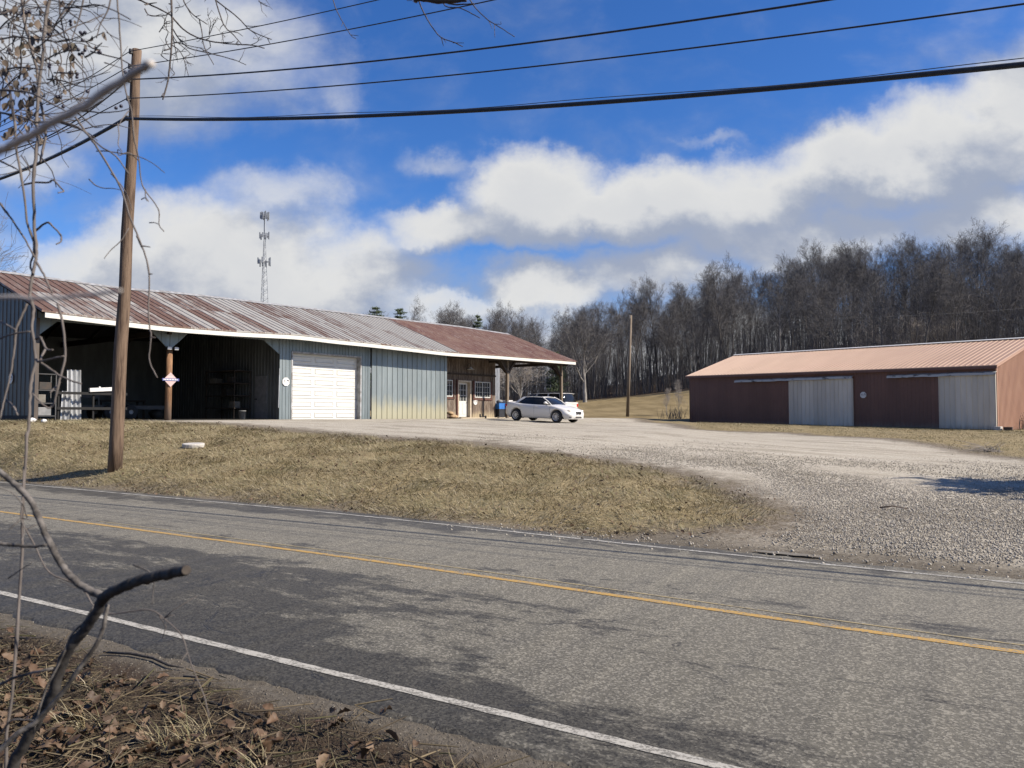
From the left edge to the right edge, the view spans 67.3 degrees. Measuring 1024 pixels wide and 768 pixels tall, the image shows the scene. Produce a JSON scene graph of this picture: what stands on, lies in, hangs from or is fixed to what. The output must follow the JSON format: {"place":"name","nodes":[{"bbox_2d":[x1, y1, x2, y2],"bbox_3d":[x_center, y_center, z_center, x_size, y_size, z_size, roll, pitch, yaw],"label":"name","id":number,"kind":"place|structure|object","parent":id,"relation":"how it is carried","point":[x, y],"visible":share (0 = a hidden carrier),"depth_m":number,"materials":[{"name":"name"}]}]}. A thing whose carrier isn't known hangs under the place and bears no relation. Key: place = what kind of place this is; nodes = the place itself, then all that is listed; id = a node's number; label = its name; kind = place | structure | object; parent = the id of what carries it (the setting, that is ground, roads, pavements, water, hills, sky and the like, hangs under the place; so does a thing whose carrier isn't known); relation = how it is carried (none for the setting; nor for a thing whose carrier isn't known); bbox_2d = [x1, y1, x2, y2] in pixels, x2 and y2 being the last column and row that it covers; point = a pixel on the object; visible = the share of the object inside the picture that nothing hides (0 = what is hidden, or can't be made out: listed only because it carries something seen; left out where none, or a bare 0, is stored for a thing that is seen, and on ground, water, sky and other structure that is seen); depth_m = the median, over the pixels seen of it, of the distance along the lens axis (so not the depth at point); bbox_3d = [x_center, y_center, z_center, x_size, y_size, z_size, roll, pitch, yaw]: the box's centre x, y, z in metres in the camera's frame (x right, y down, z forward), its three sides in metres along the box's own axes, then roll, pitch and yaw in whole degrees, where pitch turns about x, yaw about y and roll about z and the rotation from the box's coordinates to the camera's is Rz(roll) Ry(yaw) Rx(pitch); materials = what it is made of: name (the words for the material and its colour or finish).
{"place":"outdoors","nodes":[
{"label":"outdoors","id":0,"kind":"place"},
{"bbox_2d":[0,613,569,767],"bbox_3d":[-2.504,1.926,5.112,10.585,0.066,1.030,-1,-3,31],"label":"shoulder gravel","id":1,"kind":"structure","parent":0,"point":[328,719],"depth_m":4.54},
{"bbox_2d":[0,481,1023,767],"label":"road","id":2,"kind":"structure","parent":0,"point":[744,691],"depth_m":6.03,"materials":[{"name":"asphalt"}]},
{"bbox_2d":[0,591,740,767],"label":"road edge line","id":3,"kind":"object","parent":2,"relation":"on","point":[622,742],"visible":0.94,"depth_m":4.57,"materials":[{"name":"paint"}]},
{"bbox_2d":[0,511,1023,653],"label":"road center line","id":4,"kind":"object","parent":2,"relation":"on","point":[814,623],"visible":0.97,"depth_m":7.07,"materials":[{"name":"paint"}]},
{"bbox_2d":[1,482,1023,583],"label":"road edge line","id":5,"kind":"object","parent":2,"relation":"on","point":[593,540],"visible":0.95,"depth_m":9.97,"materials":[{"name":"paint"}]},
{"bbox_2d":[446,522,1021,577],"bbox_3d":[3.118,2.044,9.508,9.291,0.073,1.379,-1,-3,31],"label":"road grit","id":6,"kind":"object","parent":2,"relation":"on","point":[820,558],"visible":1,"depth_m":9.45,"materials":[{"name":"gravel"}]},
{"bbox_2d":[0,344,1023,767],"bbox_3d":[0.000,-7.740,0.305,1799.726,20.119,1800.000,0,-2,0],"label":"ground","id":7,"kind":"structure","parent":0,"point":[606,424],"depth_m":15.29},
{"bbox_2d":[0,468,190,767],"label":"sawn sapling","id":8,"kind":"object","parent":7,"relation":"on","point":[50,699],"visible":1,"depth_m":1.26,"materials":[{"name":"grey plant"}]},
{"bbox_2d":[0,0,208,767],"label":"roadside shrub","id":9,"kind":"object","parent":7,"relation":"on","point":[45,126],"visible":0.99,"depth_m":1.67,"materials":[{"name":"grey plant"}]},
{"bbox_2d":[74,0,164,377],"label":"hanging vine","id":10,"kind":"object","parent":9,"relation":"hanging from","point":[118,183],"visible":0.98,"depth_m":1.76,"materials":[{"name":"plant"}]},
{"bbox_2d":[107,48,141,472],"bbox_3d":[-9.507,-2.990,18.856,0.762,10.509,0.342,-1,-3,31],"label":"utility pole","id":11,"kind":"object","parent":7,"relation":"on","point":[116,440],"visible":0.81,"depth_m":18.74,"materials":[{"name":"brown wood"}]},
{"bbox_2d":[0,0,377,126],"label":"overhead wire","id":12,"kind":"object","parent":11,"relation":"attached to","point":[215,35],"visible":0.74,"depth_m":16.87,"materials":[{"name":"metal"}]},
{"bbox_2d":[0,0,493,131],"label":"overhead wire","id":13,"kind":"object","parent":11,"relation":"attached to","point":[283,41],"visible":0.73,"depth_m":15.62,"materials":[{"name":"metal"}]},
{"bbox_2d":[12,0,832,149],"bbox_3d":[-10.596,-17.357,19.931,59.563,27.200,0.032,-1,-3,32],"label":"overhead wire","id":14,"kind":"object","parent":11,"relation":"attached to","point":[698,19],"visible":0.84,"depth_m":13.05,"materials":[{"name":"metal"}]},
{"bbox_2d":[0,58,1023,179],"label":"overhead wire","id":15,"kind":"object","parent":11,"relation":"attached to","point":[874,78],"visible":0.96,"depth_m":11.89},
{"bbox_2d":[2,3,1023,159],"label":"overhead wire","id":16,"kind":"object","parent":11,"relation":"attached to","point":[955,13],"visible":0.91,"depth_m":11.86,"materials":[{"name":"metal"}]},
{"bbox_2d":[160,690,274,728],"bbox_3d":[-1.714,1.890,4.496,1.035,0.027,0.061,-1,-3,32],"label":"fallen stick","id":17,"kind":"object","parent":7,"relation":"on","point":[208,702],"visible":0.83,"depth_m":4.55,"materials":[{"name":"wood"}]},
{"bbox_2d":[0,626,438,767],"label":"fallen leaves","id":18,"kind":"object","parent":7,"relation":"on","point":[59,730],"visible":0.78,"depth_m":4.09,"materials":[{"name":"brown plant"}]},
{"bbox_2d":[0,668,466,767],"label":"verge tufts","id":19,"kind":"object","parent":7,"relation":"on","point":[93,687],"visible":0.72,"depth_m":4.09,"materials":[{"name":"beige plant"}]},
{"bbox_2d":[0,625,503,767],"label":"verge straw","id":20,"kind":"object","parent":7,"relation":"on","point":[192,720],"visible":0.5,"depth_m":4.22,"materials":[{"name":"plant"}]},
{"bbox_2d":[257,211,270,301],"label":"cell tower","id":21,"kind":"structure","parent":7,"relation":"on","point":[264,215],"depth_m":221.37,"materials":[{"name":"metal"}]},
{"bbox_2d":[0,620,529,767],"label":"twig litter","id":22,"kind":"object","parent":7,"relation":"on","point":[210,678],"visible":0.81,"depth_m":4.12,"materials":[{"name":"plant"}]},
{"bbox_2d":[0,270,575,420],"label":"pole barn","id":23,"kind":"structure","parent":7,"relation":"on","point":[424,370],"depth_m":39.02,"materials":[{"name":"metal"}]},
{"bbox_2d":[67,370,80,419],"bbox_3d":[-16.866,0.425,29.628,0.108,1.950,0.520,-6,-5,37],"label":"corrugated sheet","id":24,"kind":"object","parent":23,"relation":"on","point":[74,375],"visible":0.59,"depth_m":29.64,"materials":[{"name":"metal"}]},
{"bbox_2d":[56,391,126,419],"bbox_3d":[-16.254,0.851,29.810,0.120,1.100,2.600,-2,-3,37],"label":"pipe rack","id":25,"kind":"object","parent":23,"relation":"on","point":[92,408],"visible":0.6,"depth_m":29.55,"materials":[{"name":"metal"}]},
{"bbox_2d":[41,394,164,418],"bbox_3d":[-18.309,1.031,33.866,1.700,1.060,5.652,-2,-3,37],"label":"flatbed trailer","id":26,"kind":"object","parent":23,"relation":"on","point":[131,411],"visible":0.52,"depth_m":34.24,"materials":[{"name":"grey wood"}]},
{"bbox_2d":[205,370,251,418],"bbox_3d":[-13.948,0.538,37.749,2.550,2.350,0.920,-2,-3,37],"label":"shelving","id":27,"kind":"object","parent":23,"relation":"on","point":[222,384],"visible":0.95,"depth_m":37.37,"materials":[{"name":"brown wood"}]},
{"bbox_2d":[254,376,266,418],"bbox_3d":[-12.092,0.632,36.962,0.950,2.050,0.055,-2,-3,37],"label":"side door","id":28,"kind":"structure","parent":23,"relation":"in","point":[260,399],"depth_m":36.94,"materials":[{"name":"grey metal"}]},
{"bbox_2d":[292,353,356,418],"bbox_3d":[-9.407,0.198,38.510,0.080,3.224,4.220,-2,-3,37],"label":"garage door","id":29,"kind":"structure","parent":23,"relation":"in","point":[330,397],"depth_m":38.50,"materials":[{"name":"white paint"}]},
{"bbox_2d":[459,382,466,416],"bbox_3d":[-3.166,0.998,48.898,0.134,2.200,1.040,-2,-3,37],"label":"front door","id":30,"kind":"structure","parent":23,"relation":"in","point":[462,386],"depth_m":48.98,"materials":[{"name":"white paint"}]},
{"bbox_2d":[475,382,489,397],"bbox_3d":[-1.937,0.383,50.294,0.070,1.040,1.580,-2,-3,37],"label":"window","id":31,"kind":"structure","parent":23,"relation":"in","point":[482,389],"depth_m":50.26,"materials":[{"name":"white paint"}]},
{"bbox_2d":[89,0,514,99],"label":"overhanging tree","id":32,"kind":"object","parent":7,"relation":"on","point":[449,2],"visible":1,"depth_m":2.98,"materials":[{"name":"brown plant"}]},
{"bbox_2d":[0,418,788,538],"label":"bank grass","id":33,"kind":"structure","parent":7,"relation":"on","point":[171,423],"depth_m":16.78,"materials":[{"name":"plant"}]},
{"bbox_2d":[485,301,516,334],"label":"bare tree","id":34,"kind":"object","parent":7,"relation":"on","point":[496,322],"visible":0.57,"depth_m":137.60,"materials":[{"name":"grey plant"}]},
{"bbox_2d":[509,306,537,395],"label":"bare tree","id":35,"kind":"object","parent":7,"relation":"on","point":[521,327],"visible":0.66,"depth_m":134.64,"materials":[{"name":"grey plant"}]},
{"bbox_2d":[500,363,553,398],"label":"bare tree","id":36,"kind":"object","parent":7,"relation":"on","point":[519,391],"visible":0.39,"depth_m":87.46,"materials":[{"name":"grey plant"}]},
{"bbox_2d":[525,316,549,392],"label":"bare tree","id":37,"kind":"object","parent":7,"relation":"on","point":[533,328],"visible":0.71,"depth_m":156.23,"materials":[{"name":"grey plant"}]},
{"bbox_2d":[505,396,583,422],"bbox_3d":[1.852,1.397,43.244,4.555,1.427,2.228,1,-1,38],"label":"sedan","id":38,"kind":"object","parent":7,"relation":"on","point":[555,409],"visible":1,"depth_m":42.58,"materials":[{"name":"white metal"}]},
{"bbox_2d":[521,391,577,417],"bbox_3d":[2.525,1.686,60.765,5.320,2.092,2.428,-2,-3,36],"label":"suv","id":39,"kind":"object","parent":7,"relation":"on","point":[569,398],"visible":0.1,"depth_m":59.49,"materials":[{"name":"white metal"}]},
{"bbox_2d":[540,352,569,391],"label":"evergreen tree","id":40,"kind":"object","parent":7,"relation":"on","point":[555,385],"visible":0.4,"depth_m":126.01,"materials":[{"name":"green plant"}]},
{"bbox_2d":[543,311,577,391],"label":"bare tree","id":41,"kind":"object","parent":7,"relation":"on","point":[555,325],"visible":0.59,"depth_m":146.62,"materials":[{"name":"grey plant"}]},
{"bbox_2d":[552,306,583,388],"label":"bare tree","id":42,"kind":"object","parent":7,"relation":"on","point":[563,317],"visible":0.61,"depth_m":141.29,"materials":[{"name":"grey plant"}]},
{"bbox_2d":[544,308,629,401],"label":"bare tree","id":43,"kind":"object","parent":7,"relation":"on","point":[586,358],"visible":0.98,"depth_m":116.03,"materials":[{"name":"grey plant"}]},
{"bbox_2d":[581,302,609,398],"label":"bare tree","id":44,"kind":"object","parent":7,"relation":"on","point":[601,319],"visible":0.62,"depth_m":131.08,"materials":[{"name":"grey plant"}]},
{"bbox_2d":[596,301,629,396],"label":"bare tree","id":45,"kind":"object","parent":7,"relation":"on","point":[612,335],"visible":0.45,"depth_m":130.31,"materials":[{"name":"grey plant"}]},
{"bbox_2d":[603,289,635,396],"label":"bare tree","id":46,"kind":"object","parent":7,"relation":"on","point":[616,317],"visible":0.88,"depth_m":127.24,"materials":[{"name":"grey plant"}]},
{"bbox_2d":[626,315,631,416],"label":"utility pole","id":47,"kind":"object","parent":7,"relation":"on","point":[628,375],"visible":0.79,"depth_m":68.87,"materials":[{"name":"brown wood"}]},
{"bbox_2d":[620,297,654,394],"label":"bare tree","id":48,"kind":"object","parent":7,"relation":"on","point":[644,311],"visible":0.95,"depth_m":124.06,"materials":[{"name":"grey plant"}]},
{"bbox_2d":[621,281,663,389],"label":"bare tree","id":49,"kind":"object","parent":7,"relation":"on","point":[642,294],"visible":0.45,"depth_m":135.68,"materials":[{"name":"grey plant"}]},
{"bbox_2d":[635,298,663,392],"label":"bare tree","id":50,"kind":"object","parent":7,"relation":"on","point":[648,333],"visible":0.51,"depth_m":133.50,"materials":[{"name":"grey plant"}]},
{"bbox_2d":[635,274,665,390],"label":"bare tree","id":51,"kind":"object","parent":7,"relation":"on","point":[649,292],"visible":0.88,"depth_m":133.45,"materials":[{"name":"grey plant"}]},
{"bbox_2d":[647,297,683,390],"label":"bare tree","id":52,"kind":"object","parent":7,"relation":"on","point":[671,310],"visible":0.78,"depth_m":127.44,"materials":[{"name":"grey plant"}]},
{"bbox_2d":[334,311,1022,409],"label":"undergrowth","id":53,"kind":"object","parent":7,"relation":"on","point":[638,376],"visible":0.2,"depth_m":130.79,"materials":[{"name":"plant"}]},
{"bbox_2d":[649,305,707,390],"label":"bare tree","id":54,"kind":"object","parent":7,"relation":"on","point":[669,336],"visible":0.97,"depth_m":124.41,"materials":[{"name":"grey plant"}]},
{"bbox_2d":[337,252,1023,409],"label":"distant woods","id":55,"kind":"object","parent":7,"relation":"on","point":[769,338],"visible":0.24,"depth_m":121.01,"materials":[{"name":"plant"}]},
{"bbox_2d":[664,277,697,365],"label":"bare tree","id":56,"kind":"object","parent":7,"relation":"on","point":[681,292],"visible":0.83,"depth_m":134.95,"materials":[{"name":"grey plant"}]},
{"bbox_2d":[664,312,714,371],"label":"bare tree","id":57,"kind":"object","parent":7,"relation":"on","point":[693,335],"visible":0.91,"depth_m":124.80,"materials":[{"name":"grey plant"}]},
{"bbox_2d":[686,261,731,367],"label":"bare tree","id":58,"kind":"object","parent":7,"relation":"on","point":[701,305],"visible":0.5,"depth_m":129.91,"materials":[{"name":"grey plant"}]},
{"bbox_2d":[692,261,740,360],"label":"bare tree","id":59,"kind":"object","parent":7,"relation":"on","point":[719,319],"visible":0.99,"depth_m":115.43,"materials":[{"name":"grey plant"}]},
{"bbox_2d":[713,265,756,355],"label":"bare tree","id":60,"kind":"object","parent":7,"relation":"on","point":[743,302],"visible":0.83,"depth_m":119.41,"materials":[{"name":"grey plant"}]},
{"bbox_2d":[701,308,768,356],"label":"bare tree","id":61,"kind":"object","parent":7,"relation":"on","point":[740,335],"visible":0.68,"depth_m":122.54,"materials":[{"name":"grey plant"}]},
{"bbox_2d":[726,267,763,353],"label":"bare tree","id":62,"kind":"object","parent":7,"relation":"on","point":[749,285],"visible":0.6,"depth_m":132.02,"materials":[{"name":"grey plant"}]},
{"bbox_2d":[734,286,791,352],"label":"bare tree","id":63,"kind":"object","parent":7,"relation":"on","point":[756,306],"visible":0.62,"depth_m":122.27,"materials":[{"name":"grey plant"}]},
{"bbox_2d":[748,275,800,351],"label":"bare tree","id":64,"kind":"object","parent":7,"relation":"on","point":[776,298],"visible":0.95,"depth_m":112.06,"materials":[{"name":"grey plant"}]},
{"bbox_2d":[762,254,807,350],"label":"bare tree","id":65,"kind":"object","parent":7,"relation":"on","point":[784,271],"visible":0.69,"depth_m":127.09,"materials":[{"name":"grey plant"}]},
{"bbox_2d":[785,276,817,347],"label":"bare tree","id":66,"kind":"object","parent":7,"relation":"on","point":[799,294],"visible":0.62,"depth_m":112.14,"materials":[{"name":"grey plant"}]},
{"bbox_2d":[789,236,833,291],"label":"bare tree","id":67,"kind":"object","parent":7,"relation":"on","point":[805,254],"visible":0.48,"depth_m":153.12,"materials":[{"name":"grey plant"}]},
{"bbox_2d":[789,267,842,348],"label":"bare tree","id":68,"kind":"object","parent":7,"relation":"on","point":[813,299],"visible":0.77,"depth_m":105.42,"materials":[{"name":"grey plant"}]},
{"bbox_2d":[800,246,849,338],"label":"bare tree","id":69,"kind":"object","parent":7,"relation":"on","point":[822,266],"visible":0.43,"depth_m":141.68,"materials":[{"name":"grey plant"}]},
{"bbox_2d":[816,255,856,347],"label":"bare tree","id":70,"kind":"object","parent":7,"relation":"on","point":[839,271],"visible":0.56,"depth_m":129.26,"materials":[{"name":"grey plant"}]},
{"bbox_2d":[803,285,878,347],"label":"bare tree","id":71,"kind":"object","parent":7,"relation":"on","point":[830,330],"visible":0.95,"depth_m":98.19,"materials":[{"name":"grey plant"}]},
{"bbox_2d":[832,240,861,336],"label":"bare tree","id":72,"kind":"object","parent":7,"relation":"on","point":[846,254],"visible":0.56,"depth_m":142.83,"materials":[{"name":"grey plant"}]},
{"bbox_2d":[833,274,871,346],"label":"bare tree","id":73,"kind":"object","parent":7,"relation":"on","point":[857,305],"visible":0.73,"depth_m":105.41,"materials":[{"name":"grey plant"}]},
{"bbox_2d":[685,337,1023,429],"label":"metal barn","id":74,"kind":"structure","parent":7,"relation":"on","point":[974,384],"depth_m":49.29,"materials":[{"name":"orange metal"}]},
{"bbox_2d":[788,378,853,425],"bbox_3d":[20.537,1.257,51.263,0.090,3.111,4.660,2,-3,-36],"label":"sliding door","id":75,"kind":"structure","parent":74,"relation":"in","point":[825,402],"depth_m":51.13,"materials":[{"name":"metal"}]},
{"bbox_2d":[938,374,996,429],"bbox_3d":[25.969,1.001,43.899,0.090,3.180,3.050,2,-3,-36],"label":"sliding door","id":76,"kind":"structure","parent":74,"relation":"in","point":[967,401],"depth_m":43.85,"materials":[{"name":"metal"}]},
{"bbox_2d":[843,242,882,302],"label":"bare tree","id":77,"kind":"object","parent":7,"relation":"on","point":[861,259],"visible":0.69,"depth_m":142.53,"materials":[{"name":"grey plant"}]},
{"bbox_2d":[845,285,899,345],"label":"bare tree","id":78,"kind":"object","parent":7,"relation":"on","point":[889,314],"visible":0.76,"depth_m":100.00,"materials":[{"name":"grey plant"}]},
{"bbox_2d":[846,318,899,346],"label":"bare tree","id":79,"kind":"object","parent":7,"relation":"on","point":[879,343],"visible":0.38,"depth_m":100.71,"materials":[{"name":"grey plant"}]},
{"bbox_2d":[855,262,899,340],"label":"bare tree","id":80,"kind":"object","parent":7,"relation":"on","point":[872,281],"visible":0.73,"depth_m":110.98,"materials":[{"name":"grey plant"}]},
{"bbox_2d":[878,243,911,330],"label":"bare tree","id":81,"kind":"object","parent":7,"relation":"on","point":[896,263],"visible":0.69,"depth_m":145.26,"materials":[{"name":"grey plant"}]},
{"bbox_2d":[881,267,925,328],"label":"bare tree","id":82,"kind":"object","parent":7,"relation":"on","point":[904,293],"visible":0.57,"depth_m":111.10,"materials":[{"name":"grey plant"}]},
{"bbox_2d":[876,313,934,344],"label":"bare tree","id":83,"kind":"object","parent":7,"relation":"on","point":[913,332],"visible":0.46,"depth_m":99.55,"materials":[{"name":"grey plant"}]},
{"bbox_2d":[889,233,927,281],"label":"bare tree","id":84,"kind":"object","parent":7,"relation":"on","point":[899,246],"visible":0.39,"depth_m":147.84,"materials":[{"name":"grey plant"}]},
{"bbox_2d":[898,235,935,325],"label":"bare tree","id":85,"kind":"object","parent":7,"relation":"on","point":[912,248],"visible":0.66,"depth_m":138.15,"materials":[{"name":"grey plant"}]},
{"bbox_2d":[896,251,943,333],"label":"bare tree","id":86,"kind":"object","parent":7,"relation":"on","point":[919,279],"visible":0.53,"depth_m":108.49,"materials":[{"name":"grey plant"}]},
{"bbox_2d":[912,248,957,342],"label":"bare tree","id":87,"kind":"object","parent":7,"relation":"on","point":[932,272],"visible":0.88,"depth_m":95.65,"materials":[{"name":"grey plant"}]},
{"bbox_2d":[920,304,972,342],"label":"bare tree","id":88,"kind":"object","parent":7,"relation":"on","point":[945,330],"visible":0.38,"depth_m":101.20,"materials":[{"name":"grey plant"}]},
{"bbox_2d":[927,254,977,340],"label":"bare tree","id":89,"kind":"object","parent":7,"relation":"on","point":[953,291],"visible":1,"depth_m":92.96,"materials":[{"name":"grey plant"}]},
{"bbox_2d":[930,263,975,339],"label":"bare tree","id":90,"kind":"object","parent":7,"relation":"on","point":[952,317],"visible":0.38,"depth_m":99.68,"materials":[{"name":"grey plant"}]},
{"bbox_2d":[944,232,979,285],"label":"bare tree","id":91,"kind":"object","parent":7,"relation":"on","point":[961,244],"visible":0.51,"depth_m":139.93,"materials":[{"name":"grey plant"}]},
{"bbox_2d":[954,217,1016,338],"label":"bare tree","id":92,"kind":"object","parent":7,"relation":"on","point":[986,251],"visible":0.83,"depth_m":114.56,"materials":[{"name":"grey plant"}]},
{"bbox_2d":[970,278,1007,333],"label":"bare tree","id":93,"kind":"object","parent":7,"relation":"on","point":[986,303],"visible":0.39,"depth_m":108.23,"materials":[{"name":"grey plant"}]},
{"bbox_2d":[956,288,1023,339],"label":"bare tree","id":94,"kind":"object","parent":7,"relation":"on","point":[977,320],"visible":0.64,"depth_m":101.64,"materials":[{"name":"grey plant"}]},
{"bbox_2d":[974,290,1023,338],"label":"bare tree","id":95,"kind":"object","parent":7,"relation":"on","point":[1003,317],"visible":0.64,"depth_m":101.51,"materials":[{"name":"grey plant"}]},
{"bbox_2d":[980,249,1021,336],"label":"bare tree","id":96,"kind":"object","parent":7,"relation":"on","point":[1004,267],"visible":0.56,"depth_m":109.29,"materials":[{"name":"grey plant"}]},
{"bbox_2d":[996,244,1023,291],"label":"bare tree","id":97,"kind":"object","parent":7,"relation":"on","point":[1018,258],"visible":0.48,"depth_m":126.74,"materials":[{"name":"grey plant"}]},
{"bbox_2d":[998,264,1023,337],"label":"bare tree","id":98,"kind":"object","parent":7,"relation":"on","point":[1012,274],"visible":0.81,"depth_m":103.36,"materials":[{"name":"grey plant"}]},
{"bbox_2d":[0,0,1023,395],"label":"sky","id":99,"kind":"structure","parent":0,"point":[546,211],"materials":[{"name":"blue"}]},
{"bbox_2d":[478,433,1023,566],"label":"gravel","id":100,"kind":"structure","parent":0,"point":[932,520],"depth_m":11.95,"materials":[{"name":"gravel"}]},
{"bbox_2d":[696,422,1023,458],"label":"grass","id":101,"kind":"structure","parent":0,"point":[924,430],"depth_m":35.62,"materials":[{"name":"plant"}]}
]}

